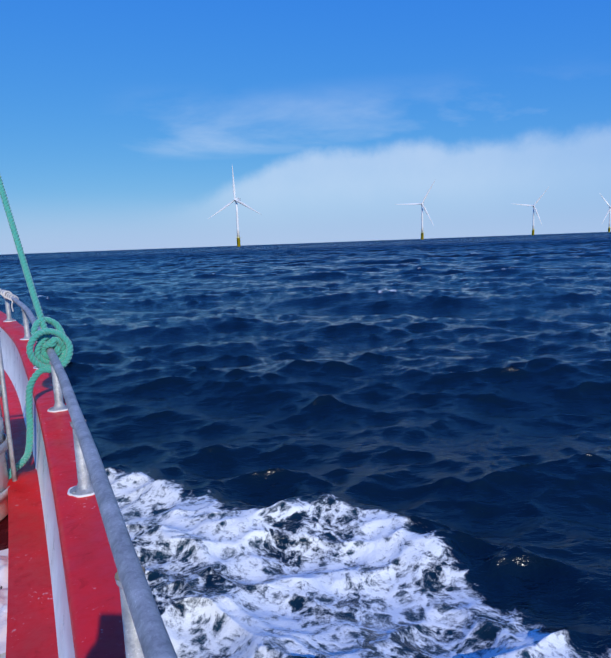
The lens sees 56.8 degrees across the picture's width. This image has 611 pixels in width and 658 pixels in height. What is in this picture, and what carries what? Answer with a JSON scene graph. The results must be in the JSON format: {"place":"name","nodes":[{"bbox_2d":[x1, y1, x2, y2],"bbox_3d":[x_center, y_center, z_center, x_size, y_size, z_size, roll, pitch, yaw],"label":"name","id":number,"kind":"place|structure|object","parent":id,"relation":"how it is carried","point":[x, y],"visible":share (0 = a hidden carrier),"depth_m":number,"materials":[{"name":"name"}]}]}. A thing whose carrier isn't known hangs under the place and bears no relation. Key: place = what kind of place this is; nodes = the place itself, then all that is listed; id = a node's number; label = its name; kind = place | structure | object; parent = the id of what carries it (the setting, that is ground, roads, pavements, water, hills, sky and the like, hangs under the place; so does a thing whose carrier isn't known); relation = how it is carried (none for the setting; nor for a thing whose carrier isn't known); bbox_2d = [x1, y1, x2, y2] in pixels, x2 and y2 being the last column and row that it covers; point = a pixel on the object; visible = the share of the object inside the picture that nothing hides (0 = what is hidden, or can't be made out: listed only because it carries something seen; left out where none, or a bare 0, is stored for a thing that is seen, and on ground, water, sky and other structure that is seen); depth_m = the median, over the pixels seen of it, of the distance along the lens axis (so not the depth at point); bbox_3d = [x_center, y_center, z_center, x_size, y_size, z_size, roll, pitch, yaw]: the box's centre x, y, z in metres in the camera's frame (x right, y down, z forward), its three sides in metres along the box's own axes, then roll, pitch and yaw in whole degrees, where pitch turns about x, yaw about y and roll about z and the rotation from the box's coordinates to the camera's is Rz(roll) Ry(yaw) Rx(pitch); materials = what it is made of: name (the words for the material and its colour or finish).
{"place":"outdoors","nodes":[
{"label":"outdoors","id":0,"kind":"place"},
{"bbox_2d":[0,232,610,657],"bbox_3d":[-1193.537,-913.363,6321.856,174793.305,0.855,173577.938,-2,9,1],"label":"sea","id":1,"kind":"structure","parent":0,"point":[390,448],"depth_m":6.86,"materials":[{"name":"liquid"}]},
{"bbox_2d":[0,311,125,657],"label":"boat","id":2,"kind":"object","parent":1,"relation":"on","point":[64,600],"visible":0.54,"depth_m":2.13,"materials":[{"name":"red metal"}]},
{"bbox_2d":[0,549,7,653],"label":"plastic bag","id":3,"kind":"object","parent":2,"relation":"on","point":[4,589],"visible":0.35,"depth_m":2.23,"materials":[{"name":"white plastic"}]},
{"bbox_2d":[0,331,16,520],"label":"liferaft canister","id":4,"kind":"object","parent":2,"relation":"on","point":[6,442],"visible":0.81,"depth_m":2.95,"materials":[{"name":"plastic"}]},
{"bbox_2d":[0,290,177,657],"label":"railing","id":5,"kind":"object","parent":2,"relation":"attached to","point":[146,635],"visible":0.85,"depth_m":1.30,"materials":[{"name":"grey metal"}]},
{"bbox_2d":[0,289,18,311],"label":"rope","id":6,"kind":"object","parent":5,"relation":"attached to","point":[4,293],"visible":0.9,"depth_m":6.10,"materials":[{"name":"fabric"}]},
{"bbox_2d":[0,175,72,479],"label":"green rope with knot","id":7,"kind":"object","parent":5,"relation":"attached to","point":[61,345],"visible":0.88,"depth_m":3.49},
{"bbox_2d":[208,166,259,246],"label":"turbine","id":8,"kind":"object","parent":1,"relation":"in","point":[236,200],"visible":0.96,"depth_m":1292.05,"materials":[{"name":"white metal"}]},
{"bbox_2d":[395,181,434,239],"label":"turbine","id":9,"kind":"object","parent":1,"relation":"in","point":[422,233],"visible":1,"depth_m":1695.15,"materials":[{"name":"white metal"}]},
{"bbox_2d":[511,187,548,234],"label":"turbine","id":10,"kind":"object","parent":1,"relation":"in","point":[533,229],"visible":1,"depth_m":2052.06,"materials":[{"name":"white metal"}]},
{"bbox_2d":[600,194,610,231],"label":"turbine","id":11,"kind":"object","parent":1,"relation":"in","point":[609,211],"visible":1,"depth_m":2413.35,"materials":[{"name":"white metal"}]},
{"bbox_2d":[0,0,610,254],"label":"sky","id":12,"kind":"structure","parent":0,"point":[125,124],"materials":[{"name":"blue"}]}
]}

